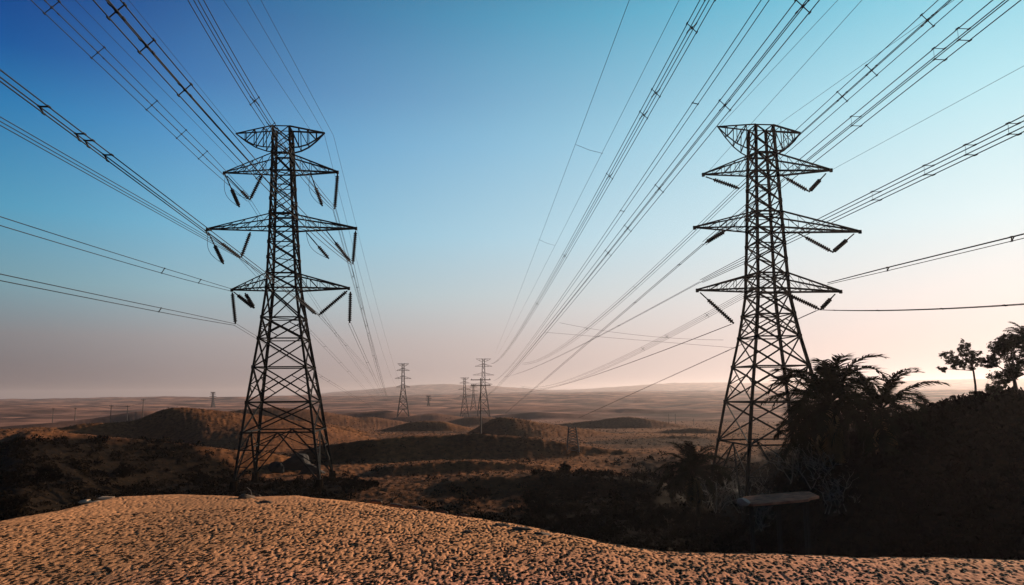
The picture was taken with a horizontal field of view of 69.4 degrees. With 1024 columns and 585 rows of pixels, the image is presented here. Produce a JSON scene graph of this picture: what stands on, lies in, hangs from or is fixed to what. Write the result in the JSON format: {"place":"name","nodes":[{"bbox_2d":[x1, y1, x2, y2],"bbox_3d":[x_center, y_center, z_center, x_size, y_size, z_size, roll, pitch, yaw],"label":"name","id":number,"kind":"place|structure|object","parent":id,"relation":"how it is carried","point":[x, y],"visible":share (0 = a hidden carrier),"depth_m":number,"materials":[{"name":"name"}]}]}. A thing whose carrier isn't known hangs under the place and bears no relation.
{"place":"outdoors","nodes":[
{"label":"outdoors","id":0,"kind":"place"},
{"bbox_2d":[245,293,254,307],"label":"insulator string","id":1,"kind":"object","parent":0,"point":[248,298],"visible":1,"depth_m":113.84,"materials":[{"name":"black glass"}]},
{"bbox_2d":[0,399,951,553],"bbox_3d":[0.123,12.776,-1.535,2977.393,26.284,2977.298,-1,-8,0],"label":"desert ground","id":2,"kind":"structure","parent":0,"point":[652,414],"depth_m":157.03,"materials":[{"name":"brown sand"}]},
{"bbox_2d":[34,465,62,483],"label":"shrub","id":3,"kind":"object","parent":2,"relation":"on","point":[54,475],"visible":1,"depth_m":90.99,"materials":[{"name":"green plant"}]},
{"bbox_2d":[110,462,134,477],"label":"shrub","id":4,"kind":"object","parent":2,"relation":"on","point":[122,471],"visible":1,"depth_m":108.63,"materials":[{"name":"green plant"}]},
{"bbox_2d":[209,392,216,407],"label":"lattice pylon","id":5,"kind":"object","parent":2,"relation":"on","point":[212,402],"visible":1,"depth_m":1287.08,"materials":[{"name":"grey metal"}]},
{"bbox_2d":[268,461,283,473],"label":"boulder","id":6,"kind":"object","parent":2,"relation":"on","point":[276,466],"visible":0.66,"depth_m":132.24,"materials":[{"name":"grey stone"}]},
{"bbox_2d":[206,125,356,492],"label":"lattice pylon","id":7,"kind":"object","parent":2,"relation":"on","point":[275,152],"visible":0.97,"depth_m":115.76,"materials":[{"name":"metal"}]},
{"bbox_2d":[0,216,230,290],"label":"conductor bundle","id":8,"kind":"object","parent":7,"relation":"hanging from","point":[105,250],"visible":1,"depth_m":70.66,"materials":[{"name":"metal"}]},
{"bbox_2d":[75,0,232,160],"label":"earth wire","id":9,"kind":"object","parent":7,"relation":"attached to","point":[158,85],"visible":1,"depth_m":79.03,"materials":[{"name":"metal"}]},
{"bbox_2d":[130,2,239,136],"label":"earth wire","id":10,"kind":"object","parent":7,"relation":"attached to","point":[182,66],"visible":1,"depth_m":91.80,"materials":[{"name":"metal"}]},
{"bbox_2d":[207,233,223,263],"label":"insulator string","id":11,"kind":"object","parent":7,"relation":"hanging from","point":[216,249],"visible":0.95,"depth_m":113.99,"materials":[{"name":"ceramic"}]},
{"bbox_2d":[224,175,239,206],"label":"insulator string","id":12,"kind":"object","parent":7,"relation":"hanging from","point":[235,197],"visible":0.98,"depth_m":115.38,"materials":[{"name":"ceramic"}]},
{"bbox_2d":[231,292,236,323],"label":"insulator string","id":13,"kind":"object","parent":7,"relation":"hanging from","point":[233,307],"visible":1,"depth_m":113.82,"materials":[{"name":"black glass"}]},
{"bbox_2d":[0,274,234,325],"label":"conductor bundle","id":14,"kind":"object","parent":13,"relation":"hanging from","point":[106,296],"visible":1,"depth_m":69.62,"materials":[{"name":"metal"}]},
{"bbox_2d":[227,176,249,199],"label":"insulator string","id":15,"kind":"object","parent":7,"relation":"hanging from","point":[247,196],"visible":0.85,"depth_m":116.55,"materials":[{"name":"ceramic"}]},
{"bbox_2d":[31,0,250,200],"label":"conductor bundle","id":16,"kind":"object","parent":15,"relation":"hanging from","point":[51,7],"visible":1,"depth_m":72.36,"materials":[{"name":"metal"}]},
{"bbox_2d":[233,292,253,308],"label":"insulator string","id":17,"kind":"object","parent":7,"relation":"hanging from","point":[241,298],"visible":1,"depth_m":113.71,"materials":[{"name":"ceramic"}]},
{"bbox_2d":[240,232,250,256],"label":"insulator string","id":18,"kind":"object","parent":7,"relation":"hanging from","point":[246,243],"visible":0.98,"depth_m":115.31,"materials":[{"name":"black glass"}]},
{"bbox_2d":[0,116,238,256],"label":"conductor bundle","id":19,"kind":"object","parent":18,"relation":"hanging from","point":[103,179],"visible":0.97,"depth_m":68.10,"materials":[{"name":"metal"}]},
{"bbox_2d":[242,257,376,400],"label":"conductor bundle","id":20,"kind":"object","parent":18,"relation":"hanging from","point":[304,323],"visible":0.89,"depth_m":196.66,"materials":[{"name":"metal"}]},
{"bbox_2d":[249,176,261,199],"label":"insulator string","id":21,"kind":"object","parent":7,"relation":"hanging from","point":[253,192],"visible":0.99,"depth_m":116.60,"materials":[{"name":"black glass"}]},
{"bbox_2d":[248,200,375,389],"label":"conductor bundle","id":22,"kind":"object","parent":21,"relation":"hanging from","point":[297,272],"visible":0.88,"depth_m":158.38,"materials":[{"name":"metal"}]},
{"bbox_2d":[247,1,322,130],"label":"earth wire","id":23,"kind":"object","parent":7,"relation":"attached to","point":[282,61],"visible":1,"depth_m":90.68,"materials":[{"name":"metal"}]},
{"bbox_2d":[261,1,333,135],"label":"earth wire","id":24,"kind":"object","parent":7,"relation":"attached to","point":[294,62],"visible":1,"depth_m":90.93,"materials":[{"name":"metal"}]},
{"bbox_2d":[236,324,379,411],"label":"conductor bundle","id":25,"kind":"object","parent":7,"relation":"hanging from","point":[297,363],"visible":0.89,"depth_m":172.03,"materials":[{"name":"metal"}]},
{"bbox_2d":[309,172,322,205],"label":"insulator string","id":26,"kind":"object","parent":7,"relation":"hanging from","point":[320,200],"visible":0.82,"depth_m":117.10,"materials":[{"name":"ceramic"}]},
{"bbox_2d":[306,232,328,258],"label":"insulator string","id":27,"kind":"object","parent":7,"relation":"hanging from","point":[322,251],"visible":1,"depth_m":116.81,"materials":[{"name":"ceramic"}]},
{"bbox_2d":[319,291,347,314],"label":"insulator string","id":28,"kind":"object","parent":7,"relation":"hanging from","point":[333,302],"visible":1,"depth_m":114.84,"materials":[{"name":"black glass"}]},
{"bbox_2d":[0,69,319,316],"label":"conductor bundle","id":29,"kind":"object","parent":28,"relation":"hanging from","point":[41,109],"visible":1,"depth_m":45.93,"materials":[{"name":"metal"}]},
{"bbox_2d":[333,174,338,208],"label":"insulator string","id":30,"kind":"object","parent":7,"relation":"hanging from","point":[336,189],"visible":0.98,"depth_m":117.64,"materials":[{"name":"black glass"}]},
{"bbox_2d":[188,0,335,209],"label":"conductor bundle","id":31,"kind":"object","parent":30,"relation":"attached to","point":[254,101],"visible":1,"depth_m":70.45,"materials":[{"name":"metal"}]},
{"bbox_2d":[333,209,385,394],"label":"conductor bundle","id":32,"kind":"object","parent":30,"relation":"hanging from","point":[356,286],"visible":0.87,"depth_m":169.41,"materials":[{"name":"metal"}]},
{"bbox_2d":[326,230,349,260],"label":"insulator string","id":33,"kind":"object","parent":7,"relation":"hanging from","point":[341,250],"visible":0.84,"depth_m":116.26,"materials":[{"name":"ceramic"}]},
{"bbox_2d":[348,292,351,322],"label":"insulator string","id":34,"kind":"object","parent":7,"relation":"hanging from","point":[349,308],"visible":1,"depth_m":115.36,"materials":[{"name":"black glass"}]},
{"bbox_2d":[351,231,356,263],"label":"insulator string","id":35,"kind":"object","parent":7,"relation":"hanging from","point":[354,247],"visible":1,"depth_m":116.66,"materials":[{"name":"black glass"}]},
{"bbox_2d":[93,0,353,264],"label":"conductor bundle","id":36,"kind":"object","parent":35,"relation":"hanging from","point":[116,11],"visible":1,"depth_m":45.69,"materials":[{"name":"metal"}]},
{"bbox_2d":[351,264,385,395],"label":"conductor bundle","id":37,"kind":"object","parent":35,"relation":"hanging from","point":[364,322],"visible":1,"depth_m":157.91,"materials":[{"name":"metal"}]},
{"bbox_2d":[324,135,393,381],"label":"earth wire","id":38,"kind":"object","parent":7,"relation":"attached to","point":[350,236],"visible":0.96,"depth_m":162.56,"materials":[{"name":"metal"}]},
{"bbox_2d":[281,453,310,470],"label":"boulder","id":39,"kind":"object","parent":2,"relation":"on","point":[294,463],"visible":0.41,"depth_m":135.00,"materials":[{"name":"grey stone"}]},
{"bbox_2d":[299,463,325,473],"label":"boulder","id":40,"kind":"object","parent":2,"relation":"on","point":[311,467],"visible":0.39,"depth_m":129.19,"materials":[{"name":"grey stone"}]},
{"bbox_2d":[340,479,364,490],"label":"shrub","id":41,"kind":"object","parent":2,"relation":"on","point":[353,484],"visible":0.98,"depth_m":105.43,"materials":[{"name":"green plant"}]},
{"bbox_2d":[362,480,379,487],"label":"shrub","id":42,"kind":"object","parent":2,"relation":"on","point":[370,483],"visible":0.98,"depth_m":107.60,"materials":[{"name":"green plant"}]},
{"bbox_2d":[0,407,792,536],"bbox_3d":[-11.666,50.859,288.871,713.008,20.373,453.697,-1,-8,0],"label":"desert tufts","id":43,"kind":"object","parent":2,"relation":"on","point":[478,472],"visible":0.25,"depth_m":128.03,"materials":[{"name":"brown plant"}]},
{"bbox_2d":[395,363,410,416],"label":"lattice pylon","id":44,"kind":"object","parent":2,"relation":"on","point":[402,378],"visible":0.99,"depth_m":516.05,"materials":[{"name":"grey metal"}]},
{"bbox_2d":[459,378,470,416],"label":"lattice pylon","id":45,"kind":"object","parent":2,"relation":"on","point":[463,389],"visible":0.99,"depth_m":594.10,"materials":[{"name":"grey metal"}]},
{"bbox_2d":[471,378,490,432],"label":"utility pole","id":46,"kind":"object","parent":2,"relation":"on","point":[480,379],"visible":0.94,"depth_m":213.04,"materials":[{"name":"brown wood"}]},
{"bbox_2d":[471,485,491,498],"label":"shrub","id":47,"kind":"object","parent":2,"relation":"on","point":[479,491],"visible":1,"depth_m":98.27,"materials":[{"name":"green plant"}]},
{"bbox_2d":[474,359,492,416],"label":"lattice pylon","id":48,"kind":"object","parent":2,"relation":"on","point":[484,366],"visible":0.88,"depth_m":635.98,"materials":[{"name":"grey metal"}]},
{"bbox_2d":[493,0,715,363],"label":"conductor bundle","id":49,"kind":"object","parent":48,"relation":"hanging from","point":[656,93],"visible":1,"depth_m":65.75,"materials":[{"name":"metal"}]},
{"bbox_2d":[503,0,768,373],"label":"conductor bundle","id":50,"kind":"object","parent":48,"relation":"hanging from","point":[668,139],"visible":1,"depth_m":66.59,"materials":[{"name":"metal"}]},
{"bbox_2d":[487,0,819,395],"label":"conductor bundle","id":51,"kind":"object","parent":48,"relation":"hanging from","point":[726,103],"visible":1,"depth_m":67.35,"materials":[{"name":"metal"}]},
{"bbox_2d":[0,385,1023,559],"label":"valley scrub","id":52,"kind":"object","parent":2,"relation":"on","point":[949,449],"visible":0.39,"depth_m":74.59,"materials":[{"name":"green plant"}]},
{"bbox_2d":[566,426,579,451],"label":"lattice mast","id":53,"kind":"object","parent":2,"relation":"on","point":[569,438],"visible":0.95,"depth_m":156.49,"materials":[{"name":"grey metal"}]},
{"bbox_2d":[652,440,733,529],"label":"palm tree","id":54,"kind":"object","parent":2,"relation":"on","point":[693,491],"visible":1,"depth_m":92.98,"materials":[{"name":"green plant"}]},
{"bbox_2d":[696,460,742,512],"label":"dead bush","id":55,"kind":"object","parent":2,"relation":"on","point":[719,494],"visible":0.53,"depth_m":103.15,"materials":[{"name":"brown plant"}]},
{"bbox_2d":[705,462,764,512],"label":"dead bush","id":56,"kind":"object","parent":2,"relation":"on","point":[736,495],"visible":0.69,"depth_m":102.83,"materials":[{"name":"brown plant"}]},
{"bbox_2d":[751,467,775,493],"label":"dead bush","id":57,"kind":"object","parent":2,"relation":"on","point":[762,482],"visible":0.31,"depth_m":101.30,"materials":[{"name":"brown plant"}]},
{"bbox_2d":[693,123,861,524],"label":"lattice pylon","id":58,"kind":"object","parent":2,"relation":"on","point":[747,276],"visible":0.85,"depth_m":103.79,"materials":[{"name":"metal"}]},
{"bbox_2d":[506,281,701,376],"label":"conductor bundle","id":59,"kind":"object","parent":58,"relation":"hanging from","point":[629,319],"visible":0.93,"depth_m":136.37,"materials":[{"name":"metal"}]},
{"bbox_2d":[510,243,705,408],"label":"conductor bundle","id":60,"kind":"object","parent":58,"relation":"hanging from","point":[679,264],"visible":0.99,"depth_m":140.92,"materials":[{"name":"metal"}]},
{"bbox_2d":[527,189,739,363],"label":"conductor bundle","id":61,"kind":"object","parent":58,"relation":"hanging from","point":[651,269],"visible":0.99,"depth_m":150.81,"materials":[{"name":"metal"}]},
{"bbox_2d":[522,275,777,388],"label":"conductor bundle","id":62,"kind":"object","parent":58,"relation":"hanging from","point":[675,329],"visible":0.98,"depth_m":147.65,"materials":[{"name":"metal"}]},
{"bbox_2d":[581,310,817,416],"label":"conductor bundle","id":63,"kind":"object","parent":58,"relation":"hanging from","point":[704,361],"visible":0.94,"depth_m":153.35,"materials":[{"name":"metal"}]},
{"bbox_2d":[700,292,733,323],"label":"insulator string","id":64,"kind":"object","parent":58,"relation":"hanging from","point":[727,317],"visible":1,"depth_m":101.45,"materials":[{"name":"ceramic"}]},
{"bbox_2d":[515,324,731,392],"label":"conductor bundle","id":65,"kind":"object","parent":64,"relation":"hanging from","point":[646,356],"visible":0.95,"depth_m":140.44,"materials":[{"name":"metal"}]},
{"bbox_2d":[706,225,735,242],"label":"insulator string","id":66,"kind":"object","parent":58,"relation":"hanging from","point":[716,235],"visible":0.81,"depth_m":102.89,"materials":[{"name":"ceramic"}]},
{"bbox_2d":[703,0,1020,244],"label":"conductor bundle","id":67,"kind":"object","parent":66,"relation":"hanging from","point":[956,40],"visible":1,"depth_m":60.09,"materials":[{"name":"metal"}]},
{"bbox_2d":[706,176,739,188],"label":"insulator string","id":68,"kind":"object","parent":58,"relation":"hanging from","point":[725,183],"visible":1,"depth_m":103.99,"materials":[{"name":"ceramic"}]},
{"bbox_2d":[737,0,962,190],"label":"conductor bundle","id":69,"kind":"object","parent":68,"relation":"attached to","point":[916,30],"visible":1,"depth_m":72.96,"materials":[{"name":"metal"}]},
{"bbox_2d":[718,0,837,127],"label":"earth wire","id":70,"kind":"object","parent":58,"relation":"attached to","point":[779,62],"visible":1,"depth_m":84.02,"materials":[{"name":"metal"}]},
{"bbox_2d":[708,0,861,171],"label":"earth wire","id":71,"kind":"object","parent":58,"relation":"attached to","point":[792,77],"visible":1,"depth_m":78.15,"materials":[{"name":"metal"}]},
{"bbox_2d":[780,174,808,191],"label":"insulator string","id":72,"kind":"object","parent":58,"relation":"hanging from","point":[797,184],"visible":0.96,"depth_m":104.88,"materials":[{"name":"ceramic"}]},
{"bbox_2d":[792,294,819,309],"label":"insulator string","id":73,"kind":"object","parent":58,"relation":"hanging from","point":[808,303],"visible":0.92,"depth_m":102.64,"materials":[{"name":"ceramic"}]},
{"bbox_2d":[797,233,831,251],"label":"insulator string","id":74,"kind":"object","parent":58,"relation":"hanging from","point":[818,244],"visible":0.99,"depth_m":104.00,"materials":[{"name":"ceramic"}]},
{"bbox_2d":[808,173,825,191],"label":"insulator string","id":75,"kind":"object","parent":58,"relation":"hanging from","point":[815,184],"visible":1,"depth_m":105.13,"materials":[{"name":"ceramic"}]},
{"bbox_2d":[820,294,835,309],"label":"insulator string","id":76,"kind":"object","parent":58,"relation":"hanging from","point":[826,303],"visible":1,"depth_m":102.93,"materials":[{"name":"ceramic"}]},
{"bbox_2d":[817,303,1023,310],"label":"conductor bundle","id":77,"kind":"object","parent":76,"relation":"hanging from","point":[934,308],"visible":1,"depth_m":77.81,"materials":[{"name":"metal"}]},
{"bbox_2d":[832,233,853,252],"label":"insulator string","id":78,"kind":"object","parent":58,"relation":"hanging from","point":[840,245],"visible":1,"depth_m":104.25,"materials":[{"name":"ceramic"}]},
{"bbox_2d":[700,115,1023,282],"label":"conductor bundle","id":79,"kind":"object","parent":58,"relation":"hanging from","point":[1010,133],"visible":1,"depth_m":56.75,"materials":[{"name":"metal"}]},
{"bbox_2d":[779,0,953,123],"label":"earth wire","id":80,"kind":"object","parent":58,"relation":"attached to","point":[864,63],"visible":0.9,"depth_m":83.11,"materials":[{"name":"metal"}]},
{"bbox_2d":[827,233,1023,284],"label":"conductor bundle","id":81,"kind":"object","parent":58,"relation":"hanging from","point":[1012,240],"visible":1,"depth_m":80.59,"materials":[{"name":"metal"}]},
{"bbox_2d":[832,66,1022,169],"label":"earth wire","id":82,"kind":"object","parent":58,"relation":"attached to","point":[934,114],"visible":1,"depth_m":82.93,"materials":[{"name":"metal"}]},
{"bbox_2d":[743,491,818,554],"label":"concrete platform","id":83,"kind":"structure","parent":2,"relation":"on","point":[777,500],"depth_m":34.59,"materials":[{"name":"concrete"}]},
{"bbox_2d":[737,498,750,505],"bbox_3d":[10.876,9.833,34.692,0.644,0.367,0.573,-7,-10,41],"label":"rock","id":84,"kind":"object","parent":83,"relation":"on","point":[743,502],"visible":1,"depth_m":34.51,"materials":[{"name":"white stone"}]},
{"bbox_2d":[0,494,1023,584],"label":"sand ground","id":85,"kind":"structure","parent":0,"point":[128,507],"depth_m":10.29,"materials":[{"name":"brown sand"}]},
{"bbox_2d":[97,496,114,499],"bbox_3d":[-8.951,4.534,16.281,0.376,0.079,0.246,0,-8,-5],"label":"rock","id":86,"kind":"object","parent":85,"relation":"on","point":[104,497],"visible":0.86,"depth_m":16.21,"materials":[{"name":"stone"}]},
{"bbox_2d":[238,494,254,498],"bbox_3d":[-5.737,4.467,15.973,0.318,0.260,0.383,-8,-11,43],"label":"rock","id":87,"kind":"object","parent":85,"relation":"on","point":[244,496],"visible":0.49,"depth_m":15.85,"materials":[{"name":"stone"}]},
{"bbox_2d":[369,499,381,504],"bbox_3d":[-3.354,5.156,18.172,0.378,0.131,0.146,-5,-9,28],"label":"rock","id":88,"kind":"object","parent":85,"relation":"on","point":[375,501],"visible":0.85,"depth_m":18.12,"materials":[{"name":"brown stone"}]},
{"bbox_2d":[389,503,403,507],"bbox_3d":[-2.841,5.273,18.229,0.467,0.145,0.184,-5,-9,28],"label":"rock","id":89,"kind":"object","parent":85,"relation":"on","point":[396,505],"visible":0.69,"depth_m":18.19,"materials":[{"name":"brown stone"}]},
{"bbox_2d":[513,527,531,530],"bbox_3d":[0.182,3.878,11.988,0.475,0.144,0.233,-5,-9,28],"label":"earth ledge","id":90,"kind":"object","parent":85,"relation":"on","point":[520,528],"visible":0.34,"depth_m":11.95,"materials":[{"name":"brown stone"}]},
{"bbox_2d":[0,378,1023,409],"bbox_3d":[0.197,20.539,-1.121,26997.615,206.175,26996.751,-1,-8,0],"label":"distant hills","id":91,"kind":"structure","parent":0,"point":[438,393],"depth_m":2420.20,"materials":[{"name":"soil"}]},
{"bbox_2d":[0,0,1023,398],"label":"sky","id":92,"kind":"structure","parent":0,"point":[455,125],"materials":[{"name":"blue"}]},
{"bbox_2d":[497,1,628,347],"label":"earth wire","id":93,"kind":"object","parent":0,"point":[578,135],"visible":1,"depth_m":96.56,"materials":[{"name":"metal"}]},
{"bbox_2d":[508,1,678,335],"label":"earth wire","id":94,"kind":"object","parent":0,"point":[615,126],"visible":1,"depth_m":90.90,"materials":[{"name":"metal"}]},
{"bbox_2d":[758,393,1023,559],"bbox_3d":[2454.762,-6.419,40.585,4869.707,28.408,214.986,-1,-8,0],"label":"hillside","id":95,"kind":"structure","parent":0,"point":[832,537],"depth_m":52.90,"materials":[{"name":"plant"}]},
{"bbox_2d":[742,495,775,531],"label":"dead bush","id":96,"kind":"object","parent":95,"relation":"on","point":[760,513],"visible":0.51,"depth_m":68.06,"materials":[{"name":"brown plant"}]},
{"bbox_2d":[762,444,806,483],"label":"dead bush","id":97,"kind":"object","parent":95,"relation":"on","point":[792,470],"visible":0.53,"depth_m":65.55,"materials":[{"name":"brown plant"}]},
{"bbox_2d":[773,439,848,489],"bbox_3d":[24.293,14.061,60.098,5.755,4.168,4.675,-1,-8,0],"label":"dead bush","id":98,"kind":"object","parent":95,"relation":"on","point":[815,469],"visible":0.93,"depth_m":60.16,"materials":[{"name":"brown plant"}]},
{"bbox_2d":[773,399,851,465],"bbox_3d":[26.229,12.477,64.459,7.194,6.486,7.555,-1,-8,0],"label":"palm tree","id":99,"kind":"object","parent":95,"relation":"on","point":[788,450],"visible":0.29,"depth_m":63.94,"materials":[{"name":"green plant"}]},
{"bbox_2d":[759,353,901,465],"bbox_3d":[26.736,9.846,61.037,11.443,9.680,11.094,-1,-8,0],"label":"palm tree","id":100,"kind":"object","parent":95,"relation":"on","point":[823,384],"visible":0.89,"depth_m":59.85,"materials":[{"name":"green plant"}]},
{"bbox_2d":[811,472,862,513],"bbox_3d":[24.455,14.998,55.566,3.636,3.285,5.444,-4,-9,27],"label":"dead bush","id":101,"kind":"object","parent":95,"relation":"on","point":[833,494],"visible":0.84,"depth_m":55.45,"materials":[{"name":"brown plant"}]},
{"bbox_2d":[827,367,949,457],"bbox_3d":[30.061,9.981,59.024,9.211,8.186,9.186,-4,-8,23],"label":"palm tree","id":102,"kind":"object","parent":95,"relation":"on","point":[887,435],"visible":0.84,"depth_m":58.28,"materials":[{"name":"green plant"}]},
{"bbox_2d":[937,338,982,390],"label":"broadleaf tree","id":103,"kind":"object","parent":95,"relation":"on","point":[957,361],"visible":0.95,"depth_m":65.94,"materials":[{"name":"green plant"}]},
{"bbox_2d":[978,328,1023,394],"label":"broadleaf tree","id":104,"kind":"object","parent":95,"relation":"on","point":[1012,371],"visible":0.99,"depth_m":63.05,"materials":[{"name":"green plant"}]},
{"bbox_2d":[1003,321,1023,354],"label":"palm tree","id":105,"kind":"object","parent":95,"relation":"on","point":[1017,329],"visible":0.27,"depth_m":67.38,"materials":[{"name":"green plant"}]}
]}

